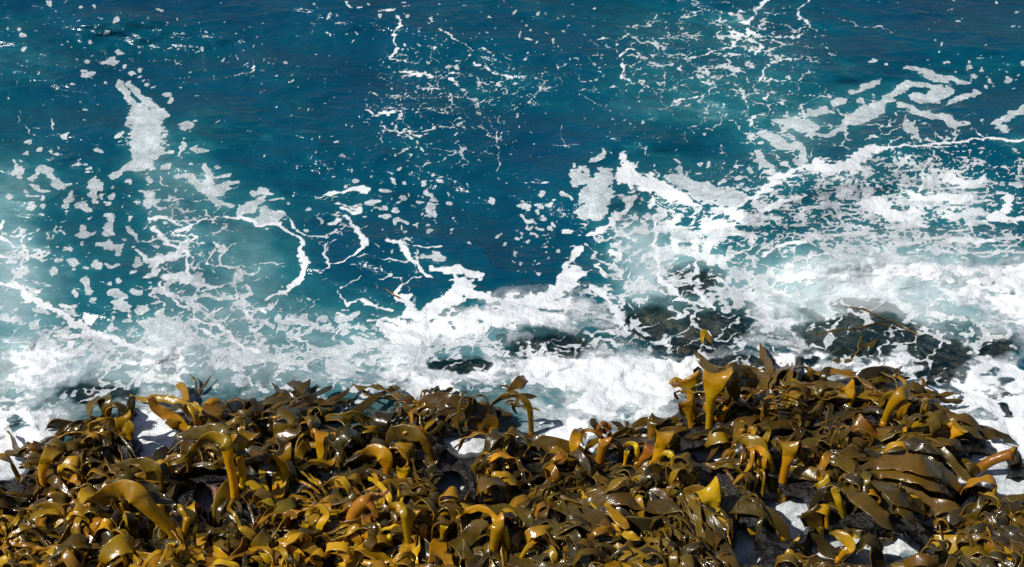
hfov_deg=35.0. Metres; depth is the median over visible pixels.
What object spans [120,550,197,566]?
bull kelp
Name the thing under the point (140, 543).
bull kelp
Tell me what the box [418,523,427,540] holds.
bull kelp
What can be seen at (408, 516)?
bull kelp
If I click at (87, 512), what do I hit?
bull kelp
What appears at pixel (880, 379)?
bull kelp
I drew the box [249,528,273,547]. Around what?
bull kelp
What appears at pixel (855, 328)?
kelp strand
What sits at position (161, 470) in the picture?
bull kelp
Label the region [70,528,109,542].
bull kelp
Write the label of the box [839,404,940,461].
bull kelp
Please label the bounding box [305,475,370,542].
bull kelp
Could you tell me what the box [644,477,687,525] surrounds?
bull kelp
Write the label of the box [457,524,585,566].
bull kelp
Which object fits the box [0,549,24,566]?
bull kelp
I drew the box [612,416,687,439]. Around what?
bull kelp
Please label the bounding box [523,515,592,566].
bull kelp
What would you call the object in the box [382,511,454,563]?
bull kelp
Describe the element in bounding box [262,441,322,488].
bull kelp
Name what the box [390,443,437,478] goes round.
bull kelp
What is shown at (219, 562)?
bull kelp
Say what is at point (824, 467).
bull kelp
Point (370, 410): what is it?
submerged rock
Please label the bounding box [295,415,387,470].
bull kelp
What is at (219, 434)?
bull kelp
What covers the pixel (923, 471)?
bull kelp
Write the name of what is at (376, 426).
bull kelp
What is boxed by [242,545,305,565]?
bull kelp
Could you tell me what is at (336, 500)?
bull kelp
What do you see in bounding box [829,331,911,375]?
bull kelp
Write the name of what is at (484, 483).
bull kelp
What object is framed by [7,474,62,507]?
bull kelp
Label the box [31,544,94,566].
bull kelp
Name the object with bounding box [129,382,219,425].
bull kelp
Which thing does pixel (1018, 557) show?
bull kelp
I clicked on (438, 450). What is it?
bull kelp
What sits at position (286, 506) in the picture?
bull kelp
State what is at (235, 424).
bull kelp
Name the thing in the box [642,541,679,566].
bull kelp
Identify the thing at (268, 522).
bull kelp
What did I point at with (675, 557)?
bull kelp
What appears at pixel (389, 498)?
bull kelp
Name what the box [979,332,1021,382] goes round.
submerged rock
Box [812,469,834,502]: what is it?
bull kelp
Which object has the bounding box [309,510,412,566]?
bull kelp
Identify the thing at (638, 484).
bull kelp
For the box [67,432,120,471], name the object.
bull kelp
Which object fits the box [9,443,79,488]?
bull kelp
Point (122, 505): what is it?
bull kelp
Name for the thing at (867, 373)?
bull kelp
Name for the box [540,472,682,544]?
bull kelp
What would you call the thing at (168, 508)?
bull kelp
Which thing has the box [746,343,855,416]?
bull kelp
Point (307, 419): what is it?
bull kelp
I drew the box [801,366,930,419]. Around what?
bull kelp
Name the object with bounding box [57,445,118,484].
bull kelp
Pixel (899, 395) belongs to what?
bull kelp
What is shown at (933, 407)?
bull kelp
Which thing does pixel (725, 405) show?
bull kelp
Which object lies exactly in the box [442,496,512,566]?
bull kelp
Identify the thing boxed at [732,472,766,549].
bull kelp
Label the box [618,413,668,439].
bull kelp
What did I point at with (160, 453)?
bull kelp
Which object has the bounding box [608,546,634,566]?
bull kelp
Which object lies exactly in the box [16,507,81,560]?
bull kelp
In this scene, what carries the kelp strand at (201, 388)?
on the sea foam
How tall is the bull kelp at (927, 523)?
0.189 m
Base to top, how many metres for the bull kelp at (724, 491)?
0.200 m
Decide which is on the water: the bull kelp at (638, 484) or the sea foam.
the sea foam
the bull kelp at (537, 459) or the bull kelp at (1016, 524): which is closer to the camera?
the bull kelp at (1016, 524)
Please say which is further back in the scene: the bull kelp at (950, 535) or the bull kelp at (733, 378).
the bull kelp at (733, 378)
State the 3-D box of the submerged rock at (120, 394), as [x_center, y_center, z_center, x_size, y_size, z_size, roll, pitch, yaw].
[-2.285,0.697,9.066,0.719,0.234,0.361,0,38,0]
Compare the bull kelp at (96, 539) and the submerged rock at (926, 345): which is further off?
the submerged rock at (926, 345)
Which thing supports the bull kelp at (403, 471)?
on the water
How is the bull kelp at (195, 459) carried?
on the bull kelp at (160, 453)
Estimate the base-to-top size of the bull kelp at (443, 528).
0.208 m
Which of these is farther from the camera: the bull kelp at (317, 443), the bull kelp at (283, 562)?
the bull kelp at (317, 443)
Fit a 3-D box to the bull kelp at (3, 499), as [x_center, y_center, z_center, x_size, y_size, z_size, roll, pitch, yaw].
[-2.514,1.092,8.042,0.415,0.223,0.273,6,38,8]
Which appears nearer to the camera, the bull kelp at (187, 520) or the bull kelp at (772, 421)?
the bull kelp at (187, 520)
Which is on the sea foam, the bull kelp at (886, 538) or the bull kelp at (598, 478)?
the bull kelp at (886, 538)
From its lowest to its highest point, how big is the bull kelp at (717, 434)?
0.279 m
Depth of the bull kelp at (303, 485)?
8.06 m
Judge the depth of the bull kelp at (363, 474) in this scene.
8.12 m
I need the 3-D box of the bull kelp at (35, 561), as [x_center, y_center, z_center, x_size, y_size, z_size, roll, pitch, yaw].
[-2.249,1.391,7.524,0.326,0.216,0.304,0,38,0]
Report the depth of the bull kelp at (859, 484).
7.99 m
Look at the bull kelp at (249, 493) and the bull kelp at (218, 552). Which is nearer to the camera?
the bull kelp at (218, 552)
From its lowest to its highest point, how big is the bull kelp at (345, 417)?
0.209 m
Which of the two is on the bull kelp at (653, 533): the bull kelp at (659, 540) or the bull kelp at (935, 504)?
the bull kelp at (659, 540)
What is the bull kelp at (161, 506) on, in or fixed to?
on the rocky shore
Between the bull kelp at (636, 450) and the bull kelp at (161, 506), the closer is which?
the bull kelp at (161, 506)
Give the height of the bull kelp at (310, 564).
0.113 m
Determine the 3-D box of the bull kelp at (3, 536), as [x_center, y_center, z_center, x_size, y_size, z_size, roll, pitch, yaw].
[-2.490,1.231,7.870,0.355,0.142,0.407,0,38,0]
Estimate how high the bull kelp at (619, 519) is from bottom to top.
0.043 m
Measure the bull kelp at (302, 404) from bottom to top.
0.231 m
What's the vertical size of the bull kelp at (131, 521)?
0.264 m
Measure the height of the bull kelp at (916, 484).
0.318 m
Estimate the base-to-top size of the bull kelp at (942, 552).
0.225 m
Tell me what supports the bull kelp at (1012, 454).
on the sea foam
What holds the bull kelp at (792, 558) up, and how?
on the bull kelp at (797, 555)
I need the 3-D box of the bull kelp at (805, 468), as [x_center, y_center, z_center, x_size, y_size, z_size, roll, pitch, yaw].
[1.674,1.012,8.158,0.635,0.291,0.254,30,47,32]
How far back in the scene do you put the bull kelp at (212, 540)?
7.76 m
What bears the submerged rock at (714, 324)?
on the rocky shore
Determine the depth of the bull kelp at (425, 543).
7.74 m
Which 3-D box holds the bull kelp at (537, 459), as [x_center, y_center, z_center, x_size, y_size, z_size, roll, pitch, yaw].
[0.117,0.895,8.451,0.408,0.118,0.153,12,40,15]
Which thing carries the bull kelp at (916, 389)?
on the sea foam
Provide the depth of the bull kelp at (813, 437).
8.44 m
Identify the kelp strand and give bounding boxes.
[189,373,197,392]
[195,375,210,395]
[700,329,712,343]
[816,323,892,334]
[844,306,919,336]
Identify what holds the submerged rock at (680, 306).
on the rocky shore
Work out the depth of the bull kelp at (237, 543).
7.81 m
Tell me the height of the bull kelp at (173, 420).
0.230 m
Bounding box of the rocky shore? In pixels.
[0,267,1023,566]
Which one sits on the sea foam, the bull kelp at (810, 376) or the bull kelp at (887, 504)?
the bull kelp at (887, 504)
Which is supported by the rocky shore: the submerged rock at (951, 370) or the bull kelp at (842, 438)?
the submerged rock at (951, 370)
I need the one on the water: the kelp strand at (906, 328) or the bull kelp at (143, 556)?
the kelp strand at (906, 328)
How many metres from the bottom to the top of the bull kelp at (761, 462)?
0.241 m
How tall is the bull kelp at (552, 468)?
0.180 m
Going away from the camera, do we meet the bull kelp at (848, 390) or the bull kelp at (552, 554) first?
the bull kelp at (552, 554)
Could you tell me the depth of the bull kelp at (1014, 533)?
7.79 m
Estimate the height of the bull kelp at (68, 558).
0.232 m
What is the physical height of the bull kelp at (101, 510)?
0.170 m
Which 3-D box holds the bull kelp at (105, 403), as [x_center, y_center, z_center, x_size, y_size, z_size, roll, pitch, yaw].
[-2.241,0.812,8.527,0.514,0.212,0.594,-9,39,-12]
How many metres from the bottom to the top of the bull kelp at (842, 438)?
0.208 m
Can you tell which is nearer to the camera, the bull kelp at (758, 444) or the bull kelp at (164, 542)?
the bull kelp at (164, 542)
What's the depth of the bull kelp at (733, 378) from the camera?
8.49 m
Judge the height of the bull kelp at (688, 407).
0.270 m
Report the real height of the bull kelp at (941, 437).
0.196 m
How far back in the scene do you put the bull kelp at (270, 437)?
8.44 m
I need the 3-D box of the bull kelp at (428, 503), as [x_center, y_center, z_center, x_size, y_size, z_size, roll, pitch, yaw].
[-0.770,1.135,7.892,0.661,0.250,0.613,-28,46,-31]
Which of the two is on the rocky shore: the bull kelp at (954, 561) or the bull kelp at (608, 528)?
the bull kelp at (954, 561)
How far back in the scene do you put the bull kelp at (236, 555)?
7.67 m
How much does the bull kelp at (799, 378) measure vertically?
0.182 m
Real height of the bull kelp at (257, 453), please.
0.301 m
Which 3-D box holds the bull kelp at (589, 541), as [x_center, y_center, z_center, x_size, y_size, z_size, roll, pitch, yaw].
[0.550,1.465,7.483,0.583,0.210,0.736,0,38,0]
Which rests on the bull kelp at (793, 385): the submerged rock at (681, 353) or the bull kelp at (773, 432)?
the bull kelp at (773, 432)
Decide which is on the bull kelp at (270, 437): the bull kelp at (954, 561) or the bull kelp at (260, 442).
the bull kelp at (260, 442)
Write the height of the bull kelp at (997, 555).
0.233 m
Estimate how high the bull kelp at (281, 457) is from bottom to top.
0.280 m
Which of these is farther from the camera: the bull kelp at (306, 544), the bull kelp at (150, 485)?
the bull kelp at (150, 485)
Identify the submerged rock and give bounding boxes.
[45,380,142,407]
[320,403,382,423]
[416,362,506,399]
[486,332,615,366]
[599,308,689,352]
[639,338,723,362]
[646,268,733,314]
[680,311,757,359]
[709,353,795,367]
[744,301,1004,389]
[800,360,815,370]
[927,353,975,388]
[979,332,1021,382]
[983,382,1015,420]
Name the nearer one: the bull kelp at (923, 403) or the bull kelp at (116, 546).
the bull kelp at (116, 546)
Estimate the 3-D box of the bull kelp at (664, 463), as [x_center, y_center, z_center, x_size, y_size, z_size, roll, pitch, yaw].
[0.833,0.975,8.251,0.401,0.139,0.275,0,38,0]
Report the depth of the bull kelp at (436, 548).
7.76 m
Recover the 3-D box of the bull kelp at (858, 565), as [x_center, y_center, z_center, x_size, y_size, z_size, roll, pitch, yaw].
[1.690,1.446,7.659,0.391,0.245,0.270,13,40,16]
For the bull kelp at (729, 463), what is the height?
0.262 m
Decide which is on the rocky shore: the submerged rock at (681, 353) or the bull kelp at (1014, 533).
the submerged rock at (681, 353)
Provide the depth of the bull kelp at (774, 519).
7.96 m
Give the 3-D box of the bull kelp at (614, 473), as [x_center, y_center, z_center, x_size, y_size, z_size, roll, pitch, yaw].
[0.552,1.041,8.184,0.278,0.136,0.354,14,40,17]
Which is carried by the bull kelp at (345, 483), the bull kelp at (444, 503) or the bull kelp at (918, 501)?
the bull kelp at (444, 503)
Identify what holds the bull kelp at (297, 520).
on the rocky shore
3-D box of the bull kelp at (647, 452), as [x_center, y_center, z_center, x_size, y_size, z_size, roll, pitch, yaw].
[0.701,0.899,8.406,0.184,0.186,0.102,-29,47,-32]
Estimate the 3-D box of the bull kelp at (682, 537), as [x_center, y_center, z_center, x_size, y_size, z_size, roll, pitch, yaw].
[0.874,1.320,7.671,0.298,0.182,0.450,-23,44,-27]
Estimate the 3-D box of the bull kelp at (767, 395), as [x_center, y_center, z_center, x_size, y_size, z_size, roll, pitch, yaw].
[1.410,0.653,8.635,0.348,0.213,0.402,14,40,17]
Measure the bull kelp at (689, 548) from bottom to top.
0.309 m
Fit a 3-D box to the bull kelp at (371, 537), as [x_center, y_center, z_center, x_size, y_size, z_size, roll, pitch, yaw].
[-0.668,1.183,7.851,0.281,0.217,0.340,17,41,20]
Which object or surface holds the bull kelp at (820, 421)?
on the rocky shore
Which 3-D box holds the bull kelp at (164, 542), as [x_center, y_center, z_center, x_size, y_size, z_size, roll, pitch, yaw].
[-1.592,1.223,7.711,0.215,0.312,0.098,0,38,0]
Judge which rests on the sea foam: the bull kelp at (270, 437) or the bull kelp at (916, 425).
the bull kelp at (916, 425)
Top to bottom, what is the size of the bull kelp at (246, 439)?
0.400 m
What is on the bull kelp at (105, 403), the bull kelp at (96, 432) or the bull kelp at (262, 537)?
the bull kelp at (96, 432)
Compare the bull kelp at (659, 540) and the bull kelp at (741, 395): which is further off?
the bull kelp at (741, 395)
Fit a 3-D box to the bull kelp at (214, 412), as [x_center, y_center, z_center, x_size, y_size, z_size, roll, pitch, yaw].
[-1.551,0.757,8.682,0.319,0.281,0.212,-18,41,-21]
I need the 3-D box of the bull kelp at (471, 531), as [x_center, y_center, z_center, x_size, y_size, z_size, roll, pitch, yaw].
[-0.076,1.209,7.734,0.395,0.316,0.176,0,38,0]
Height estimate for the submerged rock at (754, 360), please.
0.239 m
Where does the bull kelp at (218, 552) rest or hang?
on the rocky shore
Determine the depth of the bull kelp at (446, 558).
7.60 m
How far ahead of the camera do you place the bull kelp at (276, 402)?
8.75 m
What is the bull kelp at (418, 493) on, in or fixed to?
on the bull kelp at (430, 469)
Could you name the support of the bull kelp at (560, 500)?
on the bull kelp at (598, 478)
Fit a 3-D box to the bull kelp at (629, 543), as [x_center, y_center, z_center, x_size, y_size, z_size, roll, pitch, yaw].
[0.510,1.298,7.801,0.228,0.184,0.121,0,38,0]
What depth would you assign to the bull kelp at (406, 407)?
8.76 m
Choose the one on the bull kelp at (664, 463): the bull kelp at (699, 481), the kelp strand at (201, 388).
the bull kelp at (699, 481)
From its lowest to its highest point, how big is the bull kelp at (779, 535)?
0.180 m
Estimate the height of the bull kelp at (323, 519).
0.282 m
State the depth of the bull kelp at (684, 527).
7.86 m
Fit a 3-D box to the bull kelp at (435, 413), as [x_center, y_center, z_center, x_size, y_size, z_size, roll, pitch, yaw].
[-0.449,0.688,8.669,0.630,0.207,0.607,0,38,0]
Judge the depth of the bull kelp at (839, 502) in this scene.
7.97 m
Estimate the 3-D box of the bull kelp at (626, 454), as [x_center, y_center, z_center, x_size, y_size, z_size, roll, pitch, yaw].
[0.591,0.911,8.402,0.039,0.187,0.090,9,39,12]
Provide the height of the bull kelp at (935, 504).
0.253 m
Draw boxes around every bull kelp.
[0,453,61,483]
[0,485,41,515]
[0,502,23,534]
[0,507,60,557]
[0,531,26,553]
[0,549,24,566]
[1,553,59,566]
[2,520,18,548]
[4,410,120,464]
[6,430,86,499]
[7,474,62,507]
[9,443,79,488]
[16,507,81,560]
[27,491,69,538]
[27,497,64,518]
[31,530,82,553]
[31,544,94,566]
[39,393,136,467]
[46,497,141,560]
[48,467,96,499]
[54,417,117,458]
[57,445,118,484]
[60,516,145,566]
[61,522,129,566]
[63,485,122,537]
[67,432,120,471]
[68,456,190,501]
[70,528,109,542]
[72,451,191,506]
[80,479,176,538]
[83,460,155,487]
[85,439,171,482]
[90,511,168,546]
[91,457,181,492]
[96,508,110,516]
[98,532,141,566]
[106,492,175,548]
[114,396,135,448]
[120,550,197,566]
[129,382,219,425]
[134,517,174,552]
[141,474,239,566]
[147,396,190,430]
[155,504,164,525]
[155,511,197,549]
[160,536,258,566]
[162,468,205,499]
[163,495,228,545]
[168,426,244,474]
[170,423,238,509]
[172,439,237,472]
[173,504,191,538]
[175,521,254,556]
[180,545,228,566]
[182,485,256,549]
[188,397,233,425]
[204,406,261,443]
[211,523,270,555]
[212,553,249,566]
[222,427,260,489]
[224,494,324,538]
[225,380,400,455]
[226,379,350,429]
[233,406,321,485]
[234,437,335,514]
[236,382,313,464]
[239,483,297,504]
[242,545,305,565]
[245,440,263,464]
[245,482,323,518]
[247,384,354,432]
[247,500,318,563]
[247,540,336,566]
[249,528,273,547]
[254,465,326,545]
[256,527,324,566]
[257,554,316,566]
[262,433,277,462]
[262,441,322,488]
[263,386,319,405]
[265,405,302,442]
[267,442,294,484]
[270,497,299,528]
[276,468,439,553]
[284,518,335,552]
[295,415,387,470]
[297,511,453,566]
[300,504,329,541]
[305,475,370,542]
[307,428,335,472]
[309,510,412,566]
[312,504,431,547]
[317,468,368,491]
[319,487,370,517]
[327,471,437,513]
[332,411,395,461]
[333,426,366,470]
[333,472,374,489]
[334,439,415,472]
[334,473,443,509]
[335,512,393,551]
[344,457,424,496]
[346,490,388,521]
[353,383,455,430]
[353,443,392,474]
[366,535,447,563]
[370,534,441,566]
[375,456,437,503]
[381,524,399,547]
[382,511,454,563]
[385,385,483,442]
[385,424,438,465]
[386,551,454,566]
[387,502,420,543]
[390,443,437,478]
[397,394,459,443]
[397,465,411,478]
[398,392,498,433]
[405,430,448,472]
[412,477,442,496]
[416,526,457,562]
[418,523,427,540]
[425,486,478,541]
[433,391,501,435]
[439,520,460,540]
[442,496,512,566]
[453,509,520,566]
[455,504,537,557]
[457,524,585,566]
[458,431,523,470]
[470,451,537,504]
[474,451,605,513]
[482,496,571,540]
[483,426,552,487]
[487,375,546,421]
[490,393,533,434]
[502,494,565,535]
[510,521,644,566]
[516,435,583,453]
[518,438,569,470]
[521,472,591,516]
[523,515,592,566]
[529,530,601,566]
[540,427,608,483]
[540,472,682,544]
[543,463,623,565]
[550,448,566,465]
[558,463,638,487]
[565,502,621,543]
[571,533,613,566]
[580,418,623,471]
[591,518,668,566]
[592,542,668,566]
[596,420,671,457]
[596,539,635,554]
[603,467,642,514]
[604,462,665,516]
[604,500,640,540]
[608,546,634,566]
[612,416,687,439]
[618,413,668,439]
[619,527,644,546]
[622,450,629,468]
[623,441,639,465]
[633,442,654,467]
[633,514,675,546]
[635,459,712,481]
[636,516,681,564]
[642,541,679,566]
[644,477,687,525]
[649,429,680,464]
[654,507,714,555]
[654,550,711,566]
[659,450,673,465]
[665,452,790,566]
[665,466,781,551]
[668,531,723,566]
[669,366,702,401]
[674,389,700,427]
[675,476,720,514]
[676,461,710,487]
[677,350,807,461]
[680,542,757,566]
[684,390,758,423]
[690,381,809,415]
[695,486,753,545]
[698,420,758,469]
[701,416,779,439]
[702,362,759,428]
[703,449,769,496]
[703,518,748,566]
[728,426,776,492]
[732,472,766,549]
[733,448,767,499]
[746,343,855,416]
[746,385,836,447]
[747,528,810,544]
[755,388,814,432]
[758,364,810,381]
[769,395,813,420]
[770,428,829,458]
[772,438,801,502]
[774,553,834,566]
[777,541,850,566]
[789,443,885,537]
[800,503,830,539]
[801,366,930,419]
[801,370,818,382]
[802,406,845,429]
[808,469,883,512]
[808,503,907,566]
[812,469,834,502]
[815,451,908,537]
[817,425,953,464]
[819,366,909,384]
[828,446,962,498]
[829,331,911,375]
[829,424,952,464]
[829,530,855,562]
[831,372,900,422]
[831,448,962,516]
[831,487,862,538]
[837,378,855,406]
[838,425,968,460]
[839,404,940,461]
[840,562,870,566]
[841,477,933,536]
[851,413,877,435]
[855,373,963,432]
[867,417,898,444]
[867,441,958,547]
[867,489,960,530]
[876,397,1016,484]
[878,530,893,546]
[879,383,918,425]
[881,454,937,497]
[889,563,903,566]
[894,494,927,520]
[903,420,928,432]
[903,553,939,566]
[913,403,940,413]
[918,538,975,566]
[928,506,1023,555]
[938,418,970,443]
[945,485,997,528]
[945,554,972,566]
[947,445,1021,477]
[956,521,991,555]
[958,522,1023,566]
[959,474,1010,502]
[970,492,1001,519]
[973,541,1020,566]
[975,511,1023,548]
[976,540,1000,566]
[993,522,1023,564]
[994,497,1023,529]
[996,518,1009,528]
[1002,550,1023,566]
[1004,493,1023,504]
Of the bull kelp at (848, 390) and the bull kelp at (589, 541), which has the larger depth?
the bull kelp at (848, 390)
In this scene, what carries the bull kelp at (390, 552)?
on the bull kelp at (428, 503)
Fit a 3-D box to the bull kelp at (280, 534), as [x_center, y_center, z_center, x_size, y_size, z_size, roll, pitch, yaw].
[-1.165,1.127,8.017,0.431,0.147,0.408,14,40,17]
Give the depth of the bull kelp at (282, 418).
8.44 m
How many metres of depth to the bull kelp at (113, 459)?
8.15 m
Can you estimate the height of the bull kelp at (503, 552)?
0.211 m
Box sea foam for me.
[0,0,1023,566]
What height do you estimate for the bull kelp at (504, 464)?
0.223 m
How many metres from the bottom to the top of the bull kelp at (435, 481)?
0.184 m
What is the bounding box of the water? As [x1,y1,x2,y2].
[0,0,1023,564]
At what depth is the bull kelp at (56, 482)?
8.29 m
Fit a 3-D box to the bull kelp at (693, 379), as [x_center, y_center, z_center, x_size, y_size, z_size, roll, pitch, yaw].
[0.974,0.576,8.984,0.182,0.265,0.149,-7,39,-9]
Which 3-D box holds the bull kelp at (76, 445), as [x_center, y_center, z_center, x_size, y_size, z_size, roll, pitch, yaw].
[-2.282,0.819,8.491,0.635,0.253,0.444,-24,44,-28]
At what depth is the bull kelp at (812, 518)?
7.97 m
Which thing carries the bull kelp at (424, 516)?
on the bull kelp at (343, 474)
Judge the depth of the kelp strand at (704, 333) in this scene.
9.31 m
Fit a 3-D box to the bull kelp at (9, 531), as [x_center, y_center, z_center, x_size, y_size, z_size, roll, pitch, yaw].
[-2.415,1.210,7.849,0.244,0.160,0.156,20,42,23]
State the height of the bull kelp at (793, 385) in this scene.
0.253 m
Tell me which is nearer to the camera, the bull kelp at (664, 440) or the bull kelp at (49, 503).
the bull kelp at (49, 503)
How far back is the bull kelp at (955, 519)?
7.96 m
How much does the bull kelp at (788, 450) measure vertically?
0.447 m
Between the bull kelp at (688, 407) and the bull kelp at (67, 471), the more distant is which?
the bull kelp at (688, 407)
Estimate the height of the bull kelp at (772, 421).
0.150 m
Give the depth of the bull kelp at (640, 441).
8.59 m
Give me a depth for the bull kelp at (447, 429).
8.60 m
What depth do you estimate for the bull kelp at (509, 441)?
8.28 m
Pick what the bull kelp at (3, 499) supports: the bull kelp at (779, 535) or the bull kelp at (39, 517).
the bull kelp at (39, 517)
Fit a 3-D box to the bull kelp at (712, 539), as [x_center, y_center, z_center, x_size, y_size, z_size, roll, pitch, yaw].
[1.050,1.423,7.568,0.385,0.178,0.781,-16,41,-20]
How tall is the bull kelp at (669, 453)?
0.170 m
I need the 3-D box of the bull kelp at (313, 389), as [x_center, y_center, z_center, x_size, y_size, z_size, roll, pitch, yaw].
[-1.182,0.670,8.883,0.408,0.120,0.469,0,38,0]
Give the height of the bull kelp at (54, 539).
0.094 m
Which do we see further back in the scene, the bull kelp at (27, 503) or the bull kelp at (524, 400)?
the bull kelp at (524, 400)
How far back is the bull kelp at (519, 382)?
8.97 m
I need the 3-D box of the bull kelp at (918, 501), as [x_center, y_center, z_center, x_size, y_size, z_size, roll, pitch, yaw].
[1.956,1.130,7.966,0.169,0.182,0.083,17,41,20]
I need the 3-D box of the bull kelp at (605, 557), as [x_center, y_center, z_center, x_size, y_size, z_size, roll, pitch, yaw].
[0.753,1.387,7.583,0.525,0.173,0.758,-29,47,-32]
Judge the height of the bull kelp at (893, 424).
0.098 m
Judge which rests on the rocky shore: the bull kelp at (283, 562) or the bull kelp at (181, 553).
the bull kelp at (283, 562)
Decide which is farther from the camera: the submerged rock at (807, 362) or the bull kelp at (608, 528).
the submerged rock at (807, 362)
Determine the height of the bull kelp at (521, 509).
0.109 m
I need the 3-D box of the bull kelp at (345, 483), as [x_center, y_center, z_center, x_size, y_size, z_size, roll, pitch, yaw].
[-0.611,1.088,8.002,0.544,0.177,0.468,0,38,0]
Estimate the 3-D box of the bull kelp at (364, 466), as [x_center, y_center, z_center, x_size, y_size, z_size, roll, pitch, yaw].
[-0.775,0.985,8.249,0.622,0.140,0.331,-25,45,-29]
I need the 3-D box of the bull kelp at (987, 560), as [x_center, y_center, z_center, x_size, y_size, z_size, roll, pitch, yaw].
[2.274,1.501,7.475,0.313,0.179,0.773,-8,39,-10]
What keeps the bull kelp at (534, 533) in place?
on the bull kelp at (552, 554)
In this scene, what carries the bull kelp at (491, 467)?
on the rocky shore
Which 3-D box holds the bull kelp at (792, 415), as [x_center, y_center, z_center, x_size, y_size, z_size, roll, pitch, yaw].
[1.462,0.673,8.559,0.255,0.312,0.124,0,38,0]
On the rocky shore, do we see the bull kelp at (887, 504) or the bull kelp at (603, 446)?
the bull kelp at (603, 446)
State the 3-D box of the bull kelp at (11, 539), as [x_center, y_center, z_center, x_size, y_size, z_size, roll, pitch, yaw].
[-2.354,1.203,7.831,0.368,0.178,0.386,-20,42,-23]
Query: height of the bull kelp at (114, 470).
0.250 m
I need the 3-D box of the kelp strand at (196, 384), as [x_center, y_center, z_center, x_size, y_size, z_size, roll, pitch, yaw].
[-1.753,0.548,8.973,0.030,0.043,0.142,-14,40,-17]
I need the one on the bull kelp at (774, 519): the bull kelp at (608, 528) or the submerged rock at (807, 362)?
the bull kelp at (608, 528)
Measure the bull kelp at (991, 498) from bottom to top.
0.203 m
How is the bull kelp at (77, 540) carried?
on the bull kelp at (145, 529)
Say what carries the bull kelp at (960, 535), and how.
on the rocky shore
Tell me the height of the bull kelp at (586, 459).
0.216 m
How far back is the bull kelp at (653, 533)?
7.89 m
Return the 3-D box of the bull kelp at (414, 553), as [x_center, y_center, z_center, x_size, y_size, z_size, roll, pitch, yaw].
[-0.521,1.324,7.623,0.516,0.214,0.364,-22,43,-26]
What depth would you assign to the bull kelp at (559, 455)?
8.33 m
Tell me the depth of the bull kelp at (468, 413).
8.60 m
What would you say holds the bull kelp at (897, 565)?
on the rocky shore
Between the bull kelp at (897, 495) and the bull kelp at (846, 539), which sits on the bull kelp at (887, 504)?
the bull kelp at (897, 495)
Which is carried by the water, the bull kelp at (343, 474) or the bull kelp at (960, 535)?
the bull kelp at (343, 474)
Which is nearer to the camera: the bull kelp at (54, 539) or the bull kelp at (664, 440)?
the bull kelp at (54, 539)
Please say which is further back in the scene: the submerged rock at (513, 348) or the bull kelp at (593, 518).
the submerged rock at (513, 348)
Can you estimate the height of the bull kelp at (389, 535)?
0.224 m
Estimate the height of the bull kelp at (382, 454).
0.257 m
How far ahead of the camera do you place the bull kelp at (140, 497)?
7.67 m
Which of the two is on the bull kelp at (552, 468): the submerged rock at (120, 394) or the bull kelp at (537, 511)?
the bull kelp at (537, 511)
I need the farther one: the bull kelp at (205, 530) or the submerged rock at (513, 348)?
the submerged rock at (513, 348)
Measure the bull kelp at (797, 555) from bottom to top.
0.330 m
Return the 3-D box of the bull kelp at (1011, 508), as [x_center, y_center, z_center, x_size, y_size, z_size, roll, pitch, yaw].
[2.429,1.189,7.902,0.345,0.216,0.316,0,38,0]
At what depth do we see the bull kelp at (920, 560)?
7.53 m
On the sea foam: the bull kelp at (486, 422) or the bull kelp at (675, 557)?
the bull kelp at (486, 422)
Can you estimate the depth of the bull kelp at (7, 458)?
8.26 m
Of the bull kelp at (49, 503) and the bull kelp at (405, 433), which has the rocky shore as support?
the bull kelp at (405, 433)
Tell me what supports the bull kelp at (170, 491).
on the rocky shore
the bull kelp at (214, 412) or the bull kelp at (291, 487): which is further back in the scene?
the bull kelp at (214, 412)
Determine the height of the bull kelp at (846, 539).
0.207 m
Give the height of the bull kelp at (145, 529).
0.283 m
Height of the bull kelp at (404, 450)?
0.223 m
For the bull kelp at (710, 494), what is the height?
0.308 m
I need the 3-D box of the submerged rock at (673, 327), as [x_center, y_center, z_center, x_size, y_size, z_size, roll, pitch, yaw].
[0.815,0.320,9.601,0.681,0.237,0.592,-24,44,-28]
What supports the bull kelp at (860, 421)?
on the rocky shore
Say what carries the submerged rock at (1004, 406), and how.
on the rocky shore
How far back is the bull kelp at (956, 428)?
8.48 m
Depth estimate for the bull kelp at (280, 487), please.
8.13 m
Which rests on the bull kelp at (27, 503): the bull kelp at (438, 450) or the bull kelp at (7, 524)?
the bull kelp at (7, 524)
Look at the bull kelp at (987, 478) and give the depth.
8.05 m
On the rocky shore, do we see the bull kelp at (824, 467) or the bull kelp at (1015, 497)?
the bull kelp at (1015, 497)
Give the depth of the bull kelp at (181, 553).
7.77 m
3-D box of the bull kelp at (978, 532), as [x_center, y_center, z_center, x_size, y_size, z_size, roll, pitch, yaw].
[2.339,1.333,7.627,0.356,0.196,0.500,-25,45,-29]
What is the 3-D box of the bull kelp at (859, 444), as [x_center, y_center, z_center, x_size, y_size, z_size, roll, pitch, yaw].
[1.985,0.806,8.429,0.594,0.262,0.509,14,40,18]
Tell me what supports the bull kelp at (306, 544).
on the rocky shore
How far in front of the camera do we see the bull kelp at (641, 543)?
7.87 m
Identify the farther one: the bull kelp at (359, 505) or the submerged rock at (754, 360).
the submerged rock at (754, 360)
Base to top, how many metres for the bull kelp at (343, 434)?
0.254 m
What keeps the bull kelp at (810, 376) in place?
on the rocky shore
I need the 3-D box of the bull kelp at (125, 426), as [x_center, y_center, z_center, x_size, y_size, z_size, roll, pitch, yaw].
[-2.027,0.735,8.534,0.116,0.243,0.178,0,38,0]

